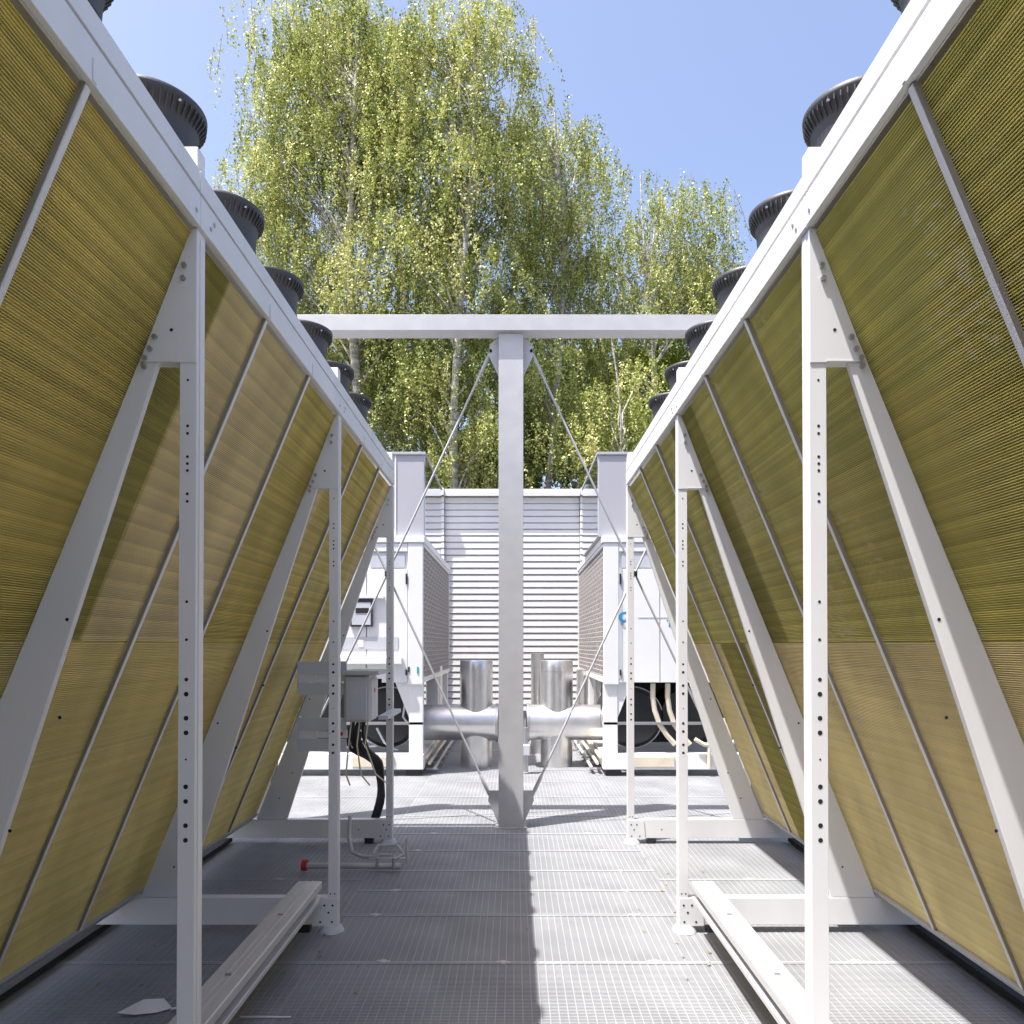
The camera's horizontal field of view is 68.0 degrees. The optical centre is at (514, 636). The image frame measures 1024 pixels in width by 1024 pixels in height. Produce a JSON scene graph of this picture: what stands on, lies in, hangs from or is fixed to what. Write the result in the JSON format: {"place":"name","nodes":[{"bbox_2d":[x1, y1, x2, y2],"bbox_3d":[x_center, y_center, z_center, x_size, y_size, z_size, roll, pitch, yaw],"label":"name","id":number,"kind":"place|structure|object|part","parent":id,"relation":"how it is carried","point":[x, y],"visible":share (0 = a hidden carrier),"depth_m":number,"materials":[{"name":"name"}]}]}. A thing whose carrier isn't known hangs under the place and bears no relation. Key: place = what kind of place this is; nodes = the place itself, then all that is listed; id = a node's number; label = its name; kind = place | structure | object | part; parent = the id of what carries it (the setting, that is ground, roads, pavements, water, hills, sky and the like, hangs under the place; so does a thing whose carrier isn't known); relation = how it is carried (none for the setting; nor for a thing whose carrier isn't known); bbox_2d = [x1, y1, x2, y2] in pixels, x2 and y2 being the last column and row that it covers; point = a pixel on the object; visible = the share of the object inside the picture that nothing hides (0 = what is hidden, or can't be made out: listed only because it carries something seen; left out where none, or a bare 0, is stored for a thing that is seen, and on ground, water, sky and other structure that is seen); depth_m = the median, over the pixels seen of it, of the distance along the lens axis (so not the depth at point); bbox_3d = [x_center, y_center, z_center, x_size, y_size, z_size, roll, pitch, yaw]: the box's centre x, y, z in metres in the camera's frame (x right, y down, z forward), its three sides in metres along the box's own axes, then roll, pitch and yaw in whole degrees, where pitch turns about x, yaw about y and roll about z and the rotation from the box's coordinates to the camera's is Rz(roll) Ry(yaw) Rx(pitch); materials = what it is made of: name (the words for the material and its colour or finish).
{"place":"outdoors","nodes":[
{"label":"outdoors","id":0,"kind":"place"},
{"bbox_2d":[31,786,798,1023],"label":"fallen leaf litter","id":1,"kind":"object","parent":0,"point":[376,883],"visible":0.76,"depth_m":3.65,"materials":[{"name":"brown plant"}]},
{"bbox_2d":[102,0,900,497],"label":"sky","id":2,"kind":"structure","parent":0,"point":[716,90],"materials":[{"name":"blue"}]},
{"bbox_2d":[0,735,1023,1023],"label":"grating floor","id":3,"kind":"structure","parent":0,"point":[446,917],"depth_m":3.65,"materials":[{"name":"metal"}]},
{"bbox_2d":[118,998,176,1014],"bbox_3d":[-1.335,1.414,2.898,0.330,0.030,0.090,0,-1,0],"label":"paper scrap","id":4,"kind":"object","parent":3,"relation":"on","point":[145,1006],"visible":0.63,"depth_m":2.89,"materials":[{"name":"white paper"}]},
{"bbox_2d":[0,0,396,1023],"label":"dry cooler","id":5,"kind":"object","parent":3,"relation":"on","point":[196,494],"visible":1,"depth_m":2.41,"materials":[{"name":"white metal"}]},
{"bbox_2d":[168,880,321,1023],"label":"cable trunking","id":6,"kind":"object","parent":5,"relation":"attached to","point":[231,983],"visible":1,"depth_m":2.81,"materials":[{"name":"metal"}]},
{"bbox_2d":[297,661,400,750],"bbox_3d":[-1.048,0.422,4.900,0.495,0.535,0.890,0,-1,0],"label":"control cabinet","id":7,"kind":"object","parent":5,"relation":"attached to","point":[359,689],"visible":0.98,"depth_m":4.51,"materials":[{"name":"metal"}]},
{"bbox_3d":[-0.936,0.370,4.488,0.124,0.256,0.016,0,-1,0],"label":"cabinet door","id":8,"kind":"part","parent":7,"relation":"part of","materials":[{"name":"grey metal"}]},
{"bbox_2d":[345,722,389,817],"bbox_3d":[-0.929,0.989,5.085,0.268,0.953,1.087,0,-1,-4],"label":"cable bundle","id":9,"kind":"object","parent":7,"relation":"hanging from","point":[358,748],"visible":0.82,"depth_m":4.64,"materials":[{"name":"black plastic"}]},
{"bbox_2d":[240,1016,290,1017],"bbox_3d":[-0.935,1.430,2.848,0.190,0.004,0.006,0,-1,0],"label":"cable tie","id":10,"kind":"object","parent":3,"relation":"on","point":[265,1016],"visible":1,"depth_m":2.85,"materials":[{"name":"plastic"}]},
{"bbox_2d":[301,816,408,870],"bbox_3d":[-0.979,1.299,4.763,0.653,0.289,0.266,0,-1,0],"label":"conduit clamp","id":11,"kind":"object","parent":3,"relation":"on","point":[306,865],"visible":1,"depth_m":4.66,"materials":[{"name":"metal"}]},
{"bbox_2d":[278,536,454,775],"bbox_3d":[-1.802,0.232,9.738,1.935,2.575,3.340,0,-1,0],"label":"chiller","id":12,"kind":"object","parent":3,"relation":"on","point":[422,576],"visible":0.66,"depth_m":8.16,"materials":[{"name":"white metal"}]},
{"bbox_2d":[320,569,365,669],"bbox_3d":[-1.865,-0.111,8.161,0.540,1.218,0.018,0,-1,0],"label":"door","id":13,"kind":"structure","parent":12,"relation":"in","point":[353,631],"depth_m":8.15,"materials":[{"name":"white metal"}]},
{"bbox_2d":[367,569,407,681],"bbox_3d":[-1.368,-0.111,8.161,0.435,1.218,0.018,0,-1,0],"label":"door","id":14,"kind":"structure","parent":12,"relation":"in","point":[375,577],"depth_m":8.15,"materials":[{"name":"white metal"}]},
{"bbox_2d":[371,452,441,555],"bbox_3d":[-1.792,-1.528,9.179,1.655,0.920,1.910,0,-1,0],"label":"air hood","id":15,"kind":"object","parent":12,"relation":"on","point":[413,472],"visible":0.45,"depth_m":8.24,"materials":[{"name":"white metal"}]},
{"bbox_2d":[438,666,441,749],"bbox_3d":[-1.080,0.965,10.189,0.220,1.120,0.220,0,-1,0],"label":"upright pipe","id":16,"kind":"object","parent":3,"relation":"on","point":[440,693],"visible":0.09,"depth_m":10.13,"materials":[{"name":"silver metal"}]},
{"bbox_2d":[424,660,498,767],"bbox_3d":[-0.820,0.895,8.820,1.260,1.226,0.450,0,-1,0],"label":"clad pipe","id":17,"kind":"object","parent":3,"relation":"on","point":[476,712],"visible":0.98,"depth_m":8.67,"materials":[{"name":"silver metal"}]},
{"bbox_2d":[255,315,765,828],"bbox_3d":[-0.030,-0.478,5.901,4.100,3.960,0.250,0,-1,0],"label":"steel frame","id":18,"kind":"object","parent":3,"relation":"on","point":[511,357],"visible":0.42,"depth_m":5.82,"materials":[{"name":"grey metal"}]},
{"bbox_2d":[523,727,529,771],"bbox_3d":[0.120,1.241,8.285,0.100,0.480,0.120,0,-1,0],"label":"valve","id":19,"kind":"object","parent":3,"relation":"on","point":[526,749],"visible":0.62,"depth_m":8.26,"materials":[{"name":"silver metal"}]},
{"bbox_2d":[531,653,543,753],"bbox_3d":[0.300,0.871,9.890,0.170,1.300,0.170,0,-1,0],"label":"upright pipe","id":20,"kind":"object","parent":3,"relation":"on","point":[536,658],"visible":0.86,"depth_m":9.81,"materials":[{"name":"silver metal"}]},
{"bbox_2d":[526,660,602,767],"bbox_3d":[0.770,0.895,8.820,1.260,1.226,0.450,0,-1,0],"label":"clad pipe","id":21,"kind":"object","parent":3,"relation":"on","point":[546,718],"visible":0.79,"depth_m":8.67,"materials":[{"name":"silver metal"}]},
{"bbox_2d":[577,669,587,750],"bbox_3d":[0.900,0.983,10.089,0.150,1.080,0.150,0,-1,0],"label":"upright pipe","id":22,"kind":"object","parent":3,"relation":"on","point":[583,696],"visible":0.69,"depth_m":10.03,"materials":[{"name":"silver metal"}]},
{"bbox_2d":[594,679,602,755],"bbox_3d":[1.090,1.007,9.588,0.180,1.020,0.180,0,-1,0],"label":"upright pipe","id":23,"kind":"object","parent":3,"relation":"on","point":[598,688],"visible":0.01,"depth_m":9.52,"materials":[{"name":"silver metal"}]},
{"bbox_2d":[572,536,742,775],"bbox_3d":[1.778,0.232,9.742,1.935,2.575,3.332,0,-1,0],"label":"chiller","id":24,"kind":"object","parent":3,"relation":"on","point":[601,569],"visible":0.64,"depth_m":8.16,"materials":[{"name":"white metal"}]},
{"bbox_2d":[581,452,648,556],"bbox_3d":[1.722,-1.528,9.179,1.655,0.920,1.910,0,-1,0],"label":"air hood","id":25,"kind":"object","parent":24,"relation":"on","point":[607,471],"visible":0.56,"depth_m":8.24,"materials":[{"name":"white metal"}]},
{"bbox_2d":[619,569,659,681],"bbox_3d":[1.343,-0.111,8.161,0.435,1.218,0.018,0,-1,0],"label":"door","id":26,"kind":"structure","parent":24,"relation":"in","point":[646,630],"depth_m":8.15,"materials":[{"name":"white metal"}]},
{"bbox_2d":[660,571,708,681],"bbox_3d":[1.840,-0.111,8.161,0.540,1.218,0.018,0,-1,0],"label":"door","id":27,"kind":"structure","parent":24,"relation":"in","point":[667,663],"depth_m":8.15,"materials":[{"name":"white metal"}]},
{"bbox_2d":[624,0,1023,1023],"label":"dry cooler","id":28,"kind":"object","parent":3,"relation":"on","point":[824,496],"visible":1,"depth_m":2.32,"materials":[{"name":"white metal"}]},
{"bbox_2d":[692,881,832,1023],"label":"cable trunking","id":29,"kind":"object","parent":28,"relation":"attached to","point":[776,986],"visible":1,"depth_m":2.80,"materials":[{"name":"metal"}]},
{"bbox_2d":[614,264,718,417],"bbox_3d":[4.667,-4.125,21.487,4.458,12.445,3.784,0,-1,0],"label":"birch tree","id":30,"kind":"object","parent":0,"point":[673,359],"visible":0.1,"depth_m":20.90,"materials":[{"name":"green plant"}]},
{"label":"ground","id":31,"kind":"structure","parent":0,"visible":0},
{"bbox_2d":[256,183,419,451],"bbox_3d":[-5.316,-4.993,20.371,6.001,14.153,4.359,0,-1,27],"label":"birch tree","id":32,"kind":"object","parent":31,"relation":"on","point":[258,252],"visible":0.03,"depth_m":20.01,"materials":[{"name":"green plant"}]},
{"bbox_2d":[205,0,475,488],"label":"birch tree","id":33,"kind":"object","parent":31,"relation":"on","point":[319,67],"visible":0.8,"depth_m":17.78,"materials":[{"name":"green plant"}]},
{"bbox_2d":[337,0,572,488],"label":"birch tree","id":34,"kind":"object","parent":31,"relation":"on","point":[472,146],"visible":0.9,"depth_m":17.05,"materials":[{"name":"green plant"}]},
{"bbox_2d":[327,309,589,488],"bbox_3d":[-2.430,-3.836,22.775,9.502,11.902,6.002,0,-1,0],"label":"hazel tree","id":35,"kind":"object","parent":31,"relation":"on","point":[529,458],"visible":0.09,"depth_m":21.53,"materials":[{"name":"green plant"}]},
{"bbox_2d":[424,488,584,734],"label":"louvre wall","id":36,"kind":"structure","parent":31,"relation":"on","point":[553,557],"depth_m":11.99,"materials":[{"name":"white metal"}]},
{"bbox_2d":[449,94,658,488],"bbox_3d":[0.984,-5.724,19.041,4.862,15.570,5.692,0,-1,29],"label":"birch tree","id":37,"kind":"object","parent":31,"relation":"on","point":[561,289],"visible":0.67,"depth_m":18.57,"materials":[{"name":"green plant"}]},
{"bbox_2d":[488,313,678,513],"bbox_3d":[2.130,-3.790,23.332,7.506,11.829,6.347,0,-1,0],"label":"hazel tree","id":38,"kind":"object","parent":31,"relation":"on","point":[540,481],"visible":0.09,"depth_m":22.11,"materials":[{"name":"green plant"}]},
{"bbox_2d":[524,340,669,505],"bbox_3d":[2.211,-2.177,17.227,3.938,8.438,4.635,0,-1,28],"label":"birch tree","id":39,"kind":"object","parent":31,"relation":"on","point":[618,431],"visible":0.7,"depth_m":16.75,"materials":[{"name":"green plant"}]},
{"bbox_2d":[524,164,751,439],"bbox_3d":[3.463,-5.222,20.063,6.587,14.604,5.318,0,-1,0],"label":"birch tree","id":40,"kind":"object","parent":31,"relation":"on","point":[665,303],"visible":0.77,"depth_m":19.43,"materials":[{"name":"green plant"}]}
]}

